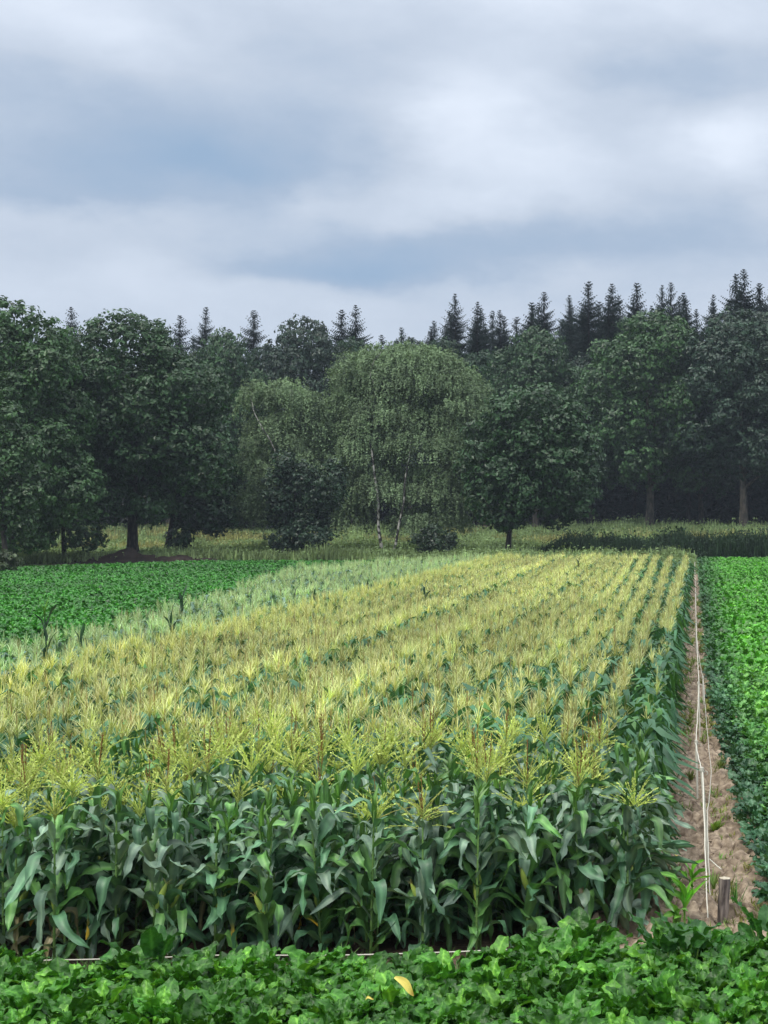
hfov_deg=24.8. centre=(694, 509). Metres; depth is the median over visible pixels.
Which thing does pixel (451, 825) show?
corn plant
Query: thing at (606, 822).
corn plant
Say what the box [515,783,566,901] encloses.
corn plant
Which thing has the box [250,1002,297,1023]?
beet plant
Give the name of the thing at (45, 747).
corn plant
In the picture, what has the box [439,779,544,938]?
corn plant
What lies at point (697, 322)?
spruce tree
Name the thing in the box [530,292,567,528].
spruce tree
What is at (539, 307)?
spruce tree
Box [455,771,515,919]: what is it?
corn plant
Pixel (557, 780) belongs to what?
corn plant
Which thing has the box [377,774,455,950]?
corn plant
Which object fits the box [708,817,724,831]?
bushy weed
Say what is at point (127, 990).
beet plant
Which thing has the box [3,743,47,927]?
corn plant
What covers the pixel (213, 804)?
corn plant
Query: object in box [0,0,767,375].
sky
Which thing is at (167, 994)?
beet plant
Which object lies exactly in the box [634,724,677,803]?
corn plant
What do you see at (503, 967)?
beet plant
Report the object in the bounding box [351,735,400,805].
corn plant
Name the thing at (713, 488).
forest tree
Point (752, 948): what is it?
beet plant
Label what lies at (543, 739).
corn plant
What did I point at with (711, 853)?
soil crumbs
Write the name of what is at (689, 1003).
beet plant
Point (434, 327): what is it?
spruce tree
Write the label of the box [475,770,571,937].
corn plant
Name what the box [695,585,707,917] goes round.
fence rope
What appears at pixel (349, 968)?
beet plant
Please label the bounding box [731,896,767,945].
beet plant
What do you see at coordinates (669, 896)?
young corn plant
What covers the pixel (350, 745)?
corn plant
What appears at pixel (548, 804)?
corn plant
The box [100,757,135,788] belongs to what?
corn plant
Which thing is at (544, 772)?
corn plant
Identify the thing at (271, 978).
beet plant
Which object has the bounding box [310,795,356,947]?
corn plant
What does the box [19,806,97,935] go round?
corn plant
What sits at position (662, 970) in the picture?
beet plant
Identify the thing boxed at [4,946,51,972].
beet plant
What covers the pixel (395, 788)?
corn plant
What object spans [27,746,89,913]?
corn plant
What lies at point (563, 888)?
corn plant
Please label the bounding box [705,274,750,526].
spruce tree
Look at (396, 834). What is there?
corn plant
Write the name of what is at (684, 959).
beet plant
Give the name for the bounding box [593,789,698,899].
corn plant
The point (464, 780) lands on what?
corn plant
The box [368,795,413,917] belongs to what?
corn plant
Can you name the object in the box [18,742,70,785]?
corn plant
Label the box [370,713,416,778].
corn plant
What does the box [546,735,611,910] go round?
corn plant
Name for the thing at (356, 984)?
beet plant
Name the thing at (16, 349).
forest tree
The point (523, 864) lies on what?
corn plant
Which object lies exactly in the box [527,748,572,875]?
corn plant
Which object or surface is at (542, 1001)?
beet plant
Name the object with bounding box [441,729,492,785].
corn plant
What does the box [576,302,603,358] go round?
spruce tree
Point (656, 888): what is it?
corn plant
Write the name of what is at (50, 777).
corn plant
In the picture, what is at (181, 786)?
corn plant
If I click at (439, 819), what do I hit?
corn plant
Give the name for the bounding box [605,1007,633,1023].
beet plant
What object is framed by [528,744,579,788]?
corn plant
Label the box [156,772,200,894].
corn plant
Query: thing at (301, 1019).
beet plant
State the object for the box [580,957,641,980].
beet plant
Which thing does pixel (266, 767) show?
corn plant
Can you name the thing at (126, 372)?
forest tree
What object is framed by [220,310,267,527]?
spruce tree
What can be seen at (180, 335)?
spruce tree
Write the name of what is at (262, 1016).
beet plant
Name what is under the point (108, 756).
corn plant
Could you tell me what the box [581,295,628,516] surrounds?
spruce tree
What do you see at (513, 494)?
maple tree
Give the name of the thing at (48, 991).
beet plant
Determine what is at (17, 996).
beet plant
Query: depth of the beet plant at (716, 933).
14.34 m
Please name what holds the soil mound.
on the ground
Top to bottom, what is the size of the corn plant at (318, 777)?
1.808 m
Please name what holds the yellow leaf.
on the beet plant at (390, 986)
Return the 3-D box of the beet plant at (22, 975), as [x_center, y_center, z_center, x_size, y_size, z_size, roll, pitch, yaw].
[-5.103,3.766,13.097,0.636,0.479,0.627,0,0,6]
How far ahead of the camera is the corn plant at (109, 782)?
16.15 m
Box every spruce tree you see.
[63,307,82,339]
[141,315,214,525]
[188,307,216,385]
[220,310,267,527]
[330,310,351,356]
[338,305,384,518]
[371,335,395,526]
[393,337,427,515]
[399,327,405,340]
[422,326,442,500]
[427,321,444,352]
[437,311,453,347]
[441,294,475,354]
[455,302,500,527]
[462,308,495,357]
[469,324,496,368]
[487,311,507,350]
[488,310,522,386]
[496,316,514,361]
[507,302,551,524]
[507,317,524,373]
[518,303,557,339]
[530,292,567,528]
[550,319,572,366]
[555,295,585,365]
[556,305,582,350]
[560,281,616,513]
[563,284,625,366]
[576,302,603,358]
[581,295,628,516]
[604,283,668,520]
[614,296,625,320]
[642,285,679,507]
[655,282,697,513]
[658,299,715,524]
[675,293,702,337]
[676,296,695,332]
[691,309,703,339]
[697,295,717,338]
[698,302,723,513]
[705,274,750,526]
[712,269,767,523]
[738,289,767,524]
[749,283,767,318]
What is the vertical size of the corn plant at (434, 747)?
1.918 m
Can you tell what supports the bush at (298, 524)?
on the ground
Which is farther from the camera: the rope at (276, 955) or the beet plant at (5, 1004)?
the rope at (276, 955)
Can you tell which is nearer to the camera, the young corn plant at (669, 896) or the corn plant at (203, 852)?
the corn plant at (203, 852)
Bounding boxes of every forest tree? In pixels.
[0,337,38,393]
[9,329,105,529]
[98,353,157,523]
[135,345,202,526]
[180,327,273,528]
[232,344,283,530]
[259,314,349,486]
[313,336,391,525]
[384,335,442,513]
[412,336,467,523]
[439,349,528,527]
[477,325,598,527]
[564,352,632,525]
[570,306,728,525]
[653,369,744,523]
[663,306,767,527]
[746,345,767,468]
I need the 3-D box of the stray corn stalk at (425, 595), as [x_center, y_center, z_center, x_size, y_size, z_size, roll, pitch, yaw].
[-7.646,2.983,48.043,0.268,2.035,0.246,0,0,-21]
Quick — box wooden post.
[717,877,730,922]
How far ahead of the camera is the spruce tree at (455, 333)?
215.22 m
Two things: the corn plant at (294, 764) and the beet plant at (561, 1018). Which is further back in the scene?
the corn plant at (294, 764)
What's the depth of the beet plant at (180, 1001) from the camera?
12.27 m
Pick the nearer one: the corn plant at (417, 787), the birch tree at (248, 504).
the corn plant at (417, 787)
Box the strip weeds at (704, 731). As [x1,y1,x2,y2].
[10,597,767,979]
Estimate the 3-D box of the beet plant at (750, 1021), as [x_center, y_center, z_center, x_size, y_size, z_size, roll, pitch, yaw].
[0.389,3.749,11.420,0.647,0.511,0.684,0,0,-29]
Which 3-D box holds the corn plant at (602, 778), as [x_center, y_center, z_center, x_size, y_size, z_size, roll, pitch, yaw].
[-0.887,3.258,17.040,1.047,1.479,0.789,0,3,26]
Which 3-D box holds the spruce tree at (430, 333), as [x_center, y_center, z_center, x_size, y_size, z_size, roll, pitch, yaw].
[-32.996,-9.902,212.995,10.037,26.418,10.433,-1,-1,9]
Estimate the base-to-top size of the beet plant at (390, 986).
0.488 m
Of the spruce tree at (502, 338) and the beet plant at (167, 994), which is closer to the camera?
the beet plant at (167, 994)
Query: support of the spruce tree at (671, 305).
on the ground
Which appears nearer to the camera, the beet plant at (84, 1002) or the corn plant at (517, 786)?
the beet plant at (84, 1002)
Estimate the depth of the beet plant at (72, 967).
13.34 m
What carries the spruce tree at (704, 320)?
on the ground
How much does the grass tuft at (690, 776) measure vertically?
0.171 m
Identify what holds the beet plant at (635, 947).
on the ground
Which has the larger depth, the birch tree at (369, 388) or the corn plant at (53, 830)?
the birch tree at (369, 388)
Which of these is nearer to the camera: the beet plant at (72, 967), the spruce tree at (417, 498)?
the beet plant at (72, 967)
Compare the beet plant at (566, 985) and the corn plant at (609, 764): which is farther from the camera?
the corn plant at (609, 764)
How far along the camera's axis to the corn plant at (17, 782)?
15.83 m
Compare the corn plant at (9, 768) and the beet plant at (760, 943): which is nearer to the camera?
the beet plant at (760, 943)
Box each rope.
[44,949,506,960]
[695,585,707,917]
[697,642,711,894]
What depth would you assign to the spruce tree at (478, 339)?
206.31 m
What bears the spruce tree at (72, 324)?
on the ground
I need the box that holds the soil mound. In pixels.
[21,548,217,563]
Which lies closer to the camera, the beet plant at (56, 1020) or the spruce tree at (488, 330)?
the beet plant at (56, 1020)
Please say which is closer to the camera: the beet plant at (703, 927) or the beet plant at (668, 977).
the beet plant at (668, 977)
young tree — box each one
[0,400,57,563]
[21,368,113,553]
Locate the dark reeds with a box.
[528,526,767,558]
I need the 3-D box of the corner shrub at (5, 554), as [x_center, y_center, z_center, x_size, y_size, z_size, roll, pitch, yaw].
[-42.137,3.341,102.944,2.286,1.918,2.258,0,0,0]
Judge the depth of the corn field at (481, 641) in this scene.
28.27 m
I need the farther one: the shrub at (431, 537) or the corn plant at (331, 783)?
the shrub at (431, 537)
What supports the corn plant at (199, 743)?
on the ground
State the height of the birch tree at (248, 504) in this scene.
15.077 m
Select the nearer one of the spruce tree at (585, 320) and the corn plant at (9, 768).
the corn plant at (9, 768)
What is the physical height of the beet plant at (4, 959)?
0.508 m
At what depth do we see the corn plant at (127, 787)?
16.65 m
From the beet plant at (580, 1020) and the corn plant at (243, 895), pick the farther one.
the corn plant at (243, 895)
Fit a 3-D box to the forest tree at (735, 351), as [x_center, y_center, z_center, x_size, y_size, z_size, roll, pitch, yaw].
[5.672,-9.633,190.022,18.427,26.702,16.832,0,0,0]
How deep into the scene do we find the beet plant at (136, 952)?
13.44 m
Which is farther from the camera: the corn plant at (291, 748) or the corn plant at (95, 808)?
the corn plant at (291, 748)
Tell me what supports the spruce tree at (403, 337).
on the ground
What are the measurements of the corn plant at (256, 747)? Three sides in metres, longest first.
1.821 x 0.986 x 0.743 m
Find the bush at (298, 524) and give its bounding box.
[257,449,351,552]
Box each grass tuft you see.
[685,769,695,779]
[705,867,720,888]
[715,759,725,768]
[718,879,752,907]
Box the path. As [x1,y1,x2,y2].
[591,574,767,949]
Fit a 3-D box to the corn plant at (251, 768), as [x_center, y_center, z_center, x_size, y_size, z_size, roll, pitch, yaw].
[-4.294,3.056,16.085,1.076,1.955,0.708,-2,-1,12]
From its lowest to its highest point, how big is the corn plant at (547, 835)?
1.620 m
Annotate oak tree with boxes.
[0,295,109,559]
[51,308,243,551]
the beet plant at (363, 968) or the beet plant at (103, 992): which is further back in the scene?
the beet plant at (363, 968)
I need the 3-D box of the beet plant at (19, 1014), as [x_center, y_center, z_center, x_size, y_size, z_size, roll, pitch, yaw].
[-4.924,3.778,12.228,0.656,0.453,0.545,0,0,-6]
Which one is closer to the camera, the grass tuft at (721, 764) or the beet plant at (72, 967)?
the beet plant at (72, 967)
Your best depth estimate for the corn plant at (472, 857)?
15.19 m
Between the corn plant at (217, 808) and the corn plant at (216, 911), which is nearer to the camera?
the corn plant at (216, 911)
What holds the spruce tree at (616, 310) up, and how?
on the ground
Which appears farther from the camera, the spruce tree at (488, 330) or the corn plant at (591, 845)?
the spruce tree at (488, 330)
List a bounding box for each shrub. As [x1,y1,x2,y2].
[0,549,25,570]
[143,408,245,550]
[407,523,458,552]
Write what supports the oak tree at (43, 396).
on the ground
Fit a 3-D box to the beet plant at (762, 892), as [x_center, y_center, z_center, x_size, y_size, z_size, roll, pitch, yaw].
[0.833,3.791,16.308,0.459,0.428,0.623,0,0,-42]
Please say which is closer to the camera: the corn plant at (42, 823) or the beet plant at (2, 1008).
the beet plant at (2, 1008)
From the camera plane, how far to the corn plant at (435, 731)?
18.38 m
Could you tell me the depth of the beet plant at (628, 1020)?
11.89 m
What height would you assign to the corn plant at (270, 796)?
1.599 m
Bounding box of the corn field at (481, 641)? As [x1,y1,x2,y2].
[0,549,703,885]
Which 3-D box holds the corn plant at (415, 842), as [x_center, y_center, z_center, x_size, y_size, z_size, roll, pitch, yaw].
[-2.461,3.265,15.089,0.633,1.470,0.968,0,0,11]
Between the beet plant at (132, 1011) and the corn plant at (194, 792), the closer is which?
the beet plant at (132, 1011)
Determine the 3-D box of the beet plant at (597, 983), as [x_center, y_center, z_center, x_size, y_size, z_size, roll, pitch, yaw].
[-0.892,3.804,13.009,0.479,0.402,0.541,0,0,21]
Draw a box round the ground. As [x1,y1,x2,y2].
[0,564,698,968]
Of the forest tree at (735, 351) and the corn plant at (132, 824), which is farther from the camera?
the forest tree at (735, 351)
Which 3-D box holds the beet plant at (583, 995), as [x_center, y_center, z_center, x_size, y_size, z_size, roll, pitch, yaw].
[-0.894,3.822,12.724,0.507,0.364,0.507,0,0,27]
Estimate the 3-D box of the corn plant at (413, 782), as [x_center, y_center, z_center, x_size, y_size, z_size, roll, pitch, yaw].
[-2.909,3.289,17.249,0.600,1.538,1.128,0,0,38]
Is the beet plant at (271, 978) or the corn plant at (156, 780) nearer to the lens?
the beet plant at (271, 978)
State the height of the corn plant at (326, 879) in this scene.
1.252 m
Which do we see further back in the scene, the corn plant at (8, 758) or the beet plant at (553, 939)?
the corn plant at (8, 758)
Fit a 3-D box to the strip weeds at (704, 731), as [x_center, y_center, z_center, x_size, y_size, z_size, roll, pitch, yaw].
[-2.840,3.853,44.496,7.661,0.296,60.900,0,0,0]
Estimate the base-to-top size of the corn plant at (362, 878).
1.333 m
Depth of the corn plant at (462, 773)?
17.43 m
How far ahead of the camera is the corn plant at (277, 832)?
14.95 m
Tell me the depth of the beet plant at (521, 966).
13.67 m
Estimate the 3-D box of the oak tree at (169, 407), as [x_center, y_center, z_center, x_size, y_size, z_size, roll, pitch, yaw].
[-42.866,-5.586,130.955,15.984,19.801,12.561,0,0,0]
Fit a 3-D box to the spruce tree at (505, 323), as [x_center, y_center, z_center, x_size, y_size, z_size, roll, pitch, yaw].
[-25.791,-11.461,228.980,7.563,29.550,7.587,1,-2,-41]
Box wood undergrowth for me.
[53,463,767,529]
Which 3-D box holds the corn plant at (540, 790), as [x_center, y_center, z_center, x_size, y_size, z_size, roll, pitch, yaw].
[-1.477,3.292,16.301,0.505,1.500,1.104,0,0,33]
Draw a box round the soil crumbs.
[626,716,766,944]
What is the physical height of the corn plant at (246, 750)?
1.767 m
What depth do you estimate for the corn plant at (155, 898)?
14.60 m
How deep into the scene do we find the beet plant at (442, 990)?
12.95 m
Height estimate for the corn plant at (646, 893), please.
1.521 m
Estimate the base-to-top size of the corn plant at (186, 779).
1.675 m
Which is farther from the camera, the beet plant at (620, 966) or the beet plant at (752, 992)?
the beet plant at (620, 966)
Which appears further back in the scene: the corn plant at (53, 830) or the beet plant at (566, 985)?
the corn plant at (53, 830)
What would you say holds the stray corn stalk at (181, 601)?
on the ground
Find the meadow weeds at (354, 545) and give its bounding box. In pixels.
[0,513,767,573]
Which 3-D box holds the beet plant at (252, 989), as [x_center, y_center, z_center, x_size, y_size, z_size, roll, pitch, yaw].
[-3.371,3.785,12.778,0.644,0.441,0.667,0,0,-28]
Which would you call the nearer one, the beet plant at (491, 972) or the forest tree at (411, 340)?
the beet plant at (491, 972)
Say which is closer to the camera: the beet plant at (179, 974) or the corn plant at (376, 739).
the beet plant at (179, 974)
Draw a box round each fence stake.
[694,740,700,798]
[697,682,702,738]
[699,767,708,872]
[702,676,705,704]
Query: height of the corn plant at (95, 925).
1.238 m
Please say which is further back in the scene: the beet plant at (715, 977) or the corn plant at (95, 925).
the corn plant at (95, 925)
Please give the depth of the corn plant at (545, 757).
17.96 m
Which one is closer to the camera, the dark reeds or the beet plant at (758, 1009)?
the beet plant at (758, 1009)
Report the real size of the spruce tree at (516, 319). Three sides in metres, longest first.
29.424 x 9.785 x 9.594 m
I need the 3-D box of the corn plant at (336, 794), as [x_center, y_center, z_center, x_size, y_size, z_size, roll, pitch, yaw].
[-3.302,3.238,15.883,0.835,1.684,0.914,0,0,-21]
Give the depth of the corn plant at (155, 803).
16.03 m
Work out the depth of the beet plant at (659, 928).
14.34 m
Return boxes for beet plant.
[0,944,30,968]
[0,954,35,979]
[0,962,31,987]
[0,977,72,1017]
[0,998,46,1023]
[0,1002,9,1015]
[1,1003,17,1012]
[1,1016,29,1023]
[3,958,68,986]
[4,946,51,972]
[9,978,21,985]
[9,992,126,1023]
[16,958,48,980]
[19,976,68,994]
[28,1019,46,1023]
[30,956,113,994]
[37,1000,122,1023]
[37,1003,97,1023]
[50,1018,59,1023]
[69,963,103,984]
[71,981,132,1002]
[72,980,129,1019]
[74,969,136,990]
[82,963,94,970]
[86,960,134,983]
[89,945,171,978]
[98,924,199,977]
[105,1010,151,1023]
[107,1004,138,1019]
[108,984,133,1011]
[110,979,154,1012]
[111,976,213,1023]
[114,957,169,985]
[121,958,213,993]
[132,964,208,993]
[155,951,206,970]
[157,993,218,1023]
[172,941,242,969]
[172,996,207,1010]
[180,993,246,1023]
[188,970,232,986]
[193,950,258,981]
[196,978,227,994]
[197,988,250,1023]
[199,975,246,1010]
[210,977,284,1004]
[214,946,268,975]
[225,1005,287,1023]
[229,970,269,984]
[231,940,288,981]
[236,986,310,1015]
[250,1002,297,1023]
[255,950,342,988]
[259,971,309,993]
[276,991,333,1022]
[277,986,313,1015]
[279,968,332,994]
[281,945,350,965]
[284,972,354,1007]
[288,1009,319,1021]
[288,1014,333,1023]
[306,996,369,1023]
[316,984,389,1023]
[317,958,366,982]
[323,1013,332,1023]
[325,976,381,1008]
[326,953,385,983]
[337,958,403,990]
[340,959,385,982]
[342,951,394,975]
[344,970,426,1013]
[344,1016,384,1023]
[373,1003,432,1023]
[380,1016,425,1023]
[382,944,432,970]
[382,1019,394,1023]
[386,988,433,1021]
[393,977,467,1005]
[396,962,432,992]
[402,1001,466,1023]
[413,948,488,986]
[413,990,445,1023]
[429,998,493,1023]
[442,1004,489,1023]
[444,987,480,1007]
[449,960,519,994]
[454,964,487,984]
[456,935,535,970]
[460,1019,521,1023]
[461,978,518,1002]
[473,950,536,975]
[479,986,537,1018]
[480,966,561,1003]
[489,1005,539,1022]
[498,1010,527,1023]
[499,948,533,959]
[500,962,552,981]
[501,967,594,1004]
[502,1013,574,1023]
[509,929,556,952]
[510,924,597,969]
[513,981,564,1011]
[520,968,580,998]
[523,997,578,1018]
[524,953,580,979]
[527,942,605,973]
[527,1004,607,1023]
[537,906,626,945]
[537,989,604,1021]
[544,987,607,1017]
[549,934,599,951]
[550,976,606,991]
[553,941,617,965]
[554,960,633,988]
[570,922,632,946]
[571,1017,586,1023]
[572,939,603,953]
[573,958,649,992]
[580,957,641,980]
[580,969,677,1018]
[580,988,594,1016]
[583,956,610,974]
[587,985,673,1021]
[591,944,627,959]
[597,953,639,965]
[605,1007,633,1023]
[620,943,647,962]
[623,945,694,979]
[624,916,694,957]
[625,1015,671,1023]
[626,1001,678,1020]
[627,911,708,967]
[633,968,709,1007]
[633,1015,664,1023]
[636,965,690,986]
[639,974,704,1018]
[642,952,678,977]
[654,911,739,965]
[655,953,739,982]
[666,1008,691,1023]
[669,949,715,968]
[670,1010,718,1023]
[675,990,740,1023]
[676,917,735,961]
[676,991,767,1023]
[679,964,732,1001]
[683,1010,729,1023]
[684,963,734,989]
[687,930,756,965]
[689,986,727,1002]
[691,958,766,988]
[698,941,765,970]
[705,950,758,969]
[706,963,767,1005]
[727,987,767,1015]
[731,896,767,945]
[735,942,758,960]
[740,932,767,960]
[745,1018,757,1023]
[752,880,767,898]
[752,948,767,972]
[753,1006,766,1023]
[755,895,767,904]
[755,963,767,979]
[758,994,767,1007]
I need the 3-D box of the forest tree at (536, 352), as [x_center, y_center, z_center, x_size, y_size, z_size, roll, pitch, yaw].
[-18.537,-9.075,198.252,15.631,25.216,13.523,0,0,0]
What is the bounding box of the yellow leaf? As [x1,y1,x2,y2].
[394,976,413,995]
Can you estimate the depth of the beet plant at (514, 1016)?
12.16 m
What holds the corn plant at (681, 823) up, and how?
on the ground
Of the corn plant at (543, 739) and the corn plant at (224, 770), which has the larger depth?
the corn plant at (543, 739)
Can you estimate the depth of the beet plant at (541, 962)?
13.37 m
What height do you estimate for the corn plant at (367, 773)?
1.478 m
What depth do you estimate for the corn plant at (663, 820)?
17.04 m
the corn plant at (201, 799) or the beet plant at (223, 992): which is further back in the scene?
the corn plant at (201, 799)
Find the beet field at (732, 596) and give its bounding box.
[0,556,767,892]
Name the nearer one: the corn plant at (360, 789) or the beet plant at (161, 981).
the beet plant at (161, 981)
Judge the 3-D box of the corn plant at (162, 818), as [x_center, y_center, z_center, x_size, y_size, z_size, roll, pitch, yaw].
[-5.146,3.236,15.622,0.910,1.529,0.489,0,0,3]
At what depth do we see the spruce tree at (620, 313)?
222.42 m
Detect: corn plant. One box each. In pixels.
[0,739,35,793]
[0,744,58,947]
[0,751,27,914]
[0,761,38,926]
[0,769,63,950]
[0,783,52,955]
[0,789,17,945]
[0,794,62,955]
[2,747,53,780]
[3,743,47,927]
[3,773,97,958]
[6,758,46,800]
[7,765,63,949]
[8,725,65,812]
[14,747,45,806]
[16,786,123,961]
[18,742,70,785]
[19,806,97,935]
[24,773,87,939]
[26,720,70,779]
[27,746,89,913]
[28,750,107,959]
[29,813,142,958]
[36,733,84,800]
[36,755,81,831]
[41,747,80,801]
[50,737,90,798]
[51,772,131,948]
[60,721,113,816]
[61,819,146,958]
[68,733,145,927]
[73,750,120,853]
[74,744,131,793]
[75,778,158,957]
[75,789,132,928]
[79,703,139,803]
[79,807,149,926]
[80,738,135,799]
[81,755,139,899]
[93,789,189,946]
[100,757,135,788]
[101,754,154,802]
[103,778,144,920]
[105,775,179,939]
[105,783,206,946]
[110,760,178,934]
[110,777,141,901]
[119,732,158,797]
[119,741,150,779]
[122,753,160,800]
[123,787,205,944]
[124,748,239,952]
[125,798,199,919]
[128,744,156,807]
[129,784,215,955]
[131,718,199,835]
[132,737,181,786]
[136,725,204,898]
[137,796,235,945]
[142,789,230,930]
[152,776,223,940]
[153,767,213,903]
[154,709,200,789]
[154,793,209,959]
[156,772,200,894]
[161,731,232,927]
[170,749,200,837]
[172,813,258,961]
[175,817,258,957]
[178,722,238,908]
[180,755,200,787]
[181,758,266,950]
[192,714,243,904]
[192,716,237,783]
[192,733,214,781]
[193,738,219,781]
[195,707,250,795]
[196,790,231,913]
[197,806,226,839]
[201,697,251,780]
[203,710,257,797]
[203,752,300,895]
[204,800,335,957]
[210,706,263,784]
[210,813,259,895]
[211,813,258,942]
[216,755,265,829]
[222,728,285,850]
[227,781,340,940]
[228,737,279,840]
[235,770,264,939]
[235,781,303,936]
[235,810,283,952]
[236,805,306,956]
[238,715,284,780]
[241,733,289,803]
[242,696,297,784]
[244,783,344,948]
[254,780,314,924]
[256,780,321,924]
[257,715,298,792]
[259,767,310,898]
[262,720,323,842]
[262,760,288,804]
[269,765,297,814]
[272,708,317,791]
[272,724,318,774]
[272,831,368,950]
[274,771,311,833]
[276,749,316,772]
[277,775,309,924]
[278,731,319,772]
[278,776,359,960]
[279,777,388,954]
[288,745,348,904]
[290,799,358,950]
[292,713,346,792]
[295,743,312,773]
[296,716,345,790]
[298,764,375,946]
[301,786,413,948]
[310,783,429,958]
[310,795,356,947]
[314,766,351,787]
[324,713,367,768]
[325,740,363,781]
[328,725,365,768]
[330,729,381,922]
[331,807,379,957]
[340,746,393,804]
[340,776,411,951]
[343,782,393,809]
[344,727,393,794]
[345,806,417,945]
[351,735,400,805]
[355,763,414,937]
[360,727,403,800]
[361,718,401,780]
[361,727,415,787]
[362,762,377,819]
[364,759,395,789]
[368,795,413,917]
[369,782,413,910]
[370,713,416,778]
[371,763,415,815]
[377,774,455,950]
[377,808,465,946]
[379,726,425,810]
[384,794,465,946]
[389,748,442,787]
[390,779,475,926]
[391,780,410,907]
[393,760,441,814]
[394,772,474,930]
[394,781,414,925]
[397,769,469,907]
[397,787,455,901]
[398,721,442,782]
[402,769,471,949]
[403,781,488,936]
[407,706,452,775]
[410,704,460,780]
[411,777,424,804]
[412,763,476,807]
[413,728,436,779]
[430,775,533,954]
[432,787,529,949]
[433,715,482,772]
[437,747,473,901]
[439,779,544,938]
[439,783,518,949]
[440,730,514,938]
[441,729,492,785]
[441,764,468,808]
[444,749,474,785]
[447,728,488,779]
[451,725,523,934]
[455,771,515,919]
[457,731,494,759]
[458,764,476,803]
[459,751,486,791]
[465,733,557,842]
[466,769,525,888]
[469,783,509,903]
[469,810,519,925]
[473,733,530,811]
[475,745,520,797]
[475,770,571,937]
[478,708,534,800]
[479,699,532,800]
[489,791,590,932]
[490,766,568,927]
[495,807,561,933]
[499,739,561,925]
[502,755,569,913]
[506,775,569,914]
[514,698,566,778]
[514,784,616,927]
[515,754,561,890]
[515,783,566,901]
[522,750,566,889]
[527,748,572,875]
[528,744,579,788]
[538,742,561,808]
[542,751,566,805]
[542,782,613,922]
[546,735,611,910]
[546,757,621,915]
[547,764,594,900]
[550,738,612,914]
[551,770,652,894]
[551,774,616,925]
[558,734,611,797]
[560,782,610,919]
[568,729,612,896]
[569,750,619,880]
[570,711,620,795]
[578,707,628,787]
[581,783,662,934]
[589,790,677,937]
[590,755,617,802]
[593,762,695,911]
[593,768,676,898]
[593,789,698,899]
[593,790,676,915]
[599,771,689,924]
[602,734,673,810]
[603,776,670,890]
[604,775,686,870]
[605,746,680,885]
[619,769,696,855]
[621,783,660,884]
[622,740,684,868]
[631,751,680,864]
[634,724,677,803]
[637,746,674,871]
[656,866,681,908]
[660,872,710,922]
[663,899,688,922]
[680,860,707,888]
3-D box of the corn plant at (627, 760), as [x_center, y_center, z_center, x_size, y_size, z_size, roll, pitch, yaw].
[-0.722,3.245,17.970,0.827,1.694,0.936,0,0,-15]
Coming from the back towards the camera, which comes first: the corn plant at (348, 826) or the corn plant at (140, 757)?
the corn plant at (140, 757)
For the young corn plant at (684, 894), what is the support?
on the ground
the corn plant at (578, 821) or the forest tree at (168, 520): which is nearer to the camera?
the corn plant at (578, 821)
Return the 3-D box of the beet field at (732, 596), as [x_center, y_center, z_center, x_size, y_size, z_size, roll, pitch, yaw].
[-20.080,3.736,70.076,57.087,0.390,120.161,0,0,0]
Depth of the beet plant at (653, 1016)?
12.24 m
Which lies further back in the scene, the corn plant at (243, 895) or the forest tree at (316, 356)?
the forest tree at (316, 356)
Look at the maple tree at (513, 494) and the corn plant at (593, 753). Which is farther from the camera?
the maple tree at (513, 494)
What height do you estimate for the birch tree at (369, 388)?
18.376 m
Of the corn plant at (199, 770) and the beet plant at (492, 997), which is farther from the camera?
the corn plant at (199, 770)
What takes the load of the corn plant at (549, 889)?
on the ground
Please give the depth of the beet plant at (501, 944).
13.68 m
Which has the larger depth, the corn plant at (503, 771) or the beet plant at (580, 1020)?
the corn plant at (503, 771)
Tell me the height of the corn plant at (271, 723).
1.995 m
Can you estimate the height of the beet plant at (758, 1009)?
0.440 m
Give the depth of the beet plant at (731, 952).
13.69 m
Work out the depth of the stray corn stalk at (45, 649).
26.49 m
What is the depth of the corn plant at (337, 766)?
17.80 m
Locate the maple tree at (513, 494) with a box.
[451,381,608,549]
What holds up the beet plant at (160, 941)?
on the ground
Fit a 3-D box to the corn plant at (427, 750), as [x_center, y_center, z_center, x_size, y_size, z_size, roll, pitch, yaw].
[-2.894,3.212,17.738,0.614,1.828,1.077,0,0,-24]
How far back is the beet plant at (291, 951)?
13.71 m
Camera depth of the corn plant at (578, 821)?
15.58 m
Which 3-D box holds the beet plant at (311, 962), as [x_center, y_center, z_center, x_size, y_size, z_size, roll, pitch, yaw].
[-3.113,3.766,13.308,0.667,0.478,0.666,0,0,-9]
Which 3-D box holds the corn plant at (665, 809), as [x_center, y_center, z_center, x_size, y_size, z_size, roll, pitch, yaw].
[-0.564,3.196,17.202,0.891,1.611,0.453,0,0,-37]
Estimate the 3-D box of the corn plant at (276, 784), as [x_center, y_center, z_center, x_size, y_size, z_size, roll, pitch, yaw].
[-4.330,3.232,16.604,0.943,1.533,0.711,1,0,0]
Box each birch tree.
[217,377,340,540]
[310,339,494,549]
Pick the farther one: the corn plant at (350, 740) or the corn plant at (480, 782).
the corn plant at (350, 740)
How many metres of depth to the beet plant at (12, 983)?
12.93 m
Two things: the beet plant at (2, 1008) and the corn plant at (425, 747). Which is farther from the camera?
the corn plant at (425, 747)
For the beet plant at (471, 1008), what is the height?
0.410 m
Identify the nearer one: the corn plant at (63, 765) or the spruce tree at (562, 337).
the corn plant at (63, 765)
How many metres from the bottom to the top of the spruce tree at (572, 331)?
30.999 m
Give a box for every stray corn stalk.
[35,597,56,685]
[75,622,88,654]
[164,603,176,643]
[178,586,186,620]
[422,579,430,598]
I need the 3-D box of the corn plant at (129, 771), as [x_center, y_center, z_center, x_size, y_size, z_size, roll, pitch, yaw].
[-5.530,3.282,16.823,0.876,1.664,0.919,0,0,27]
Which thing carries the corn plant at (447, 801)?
on the ground

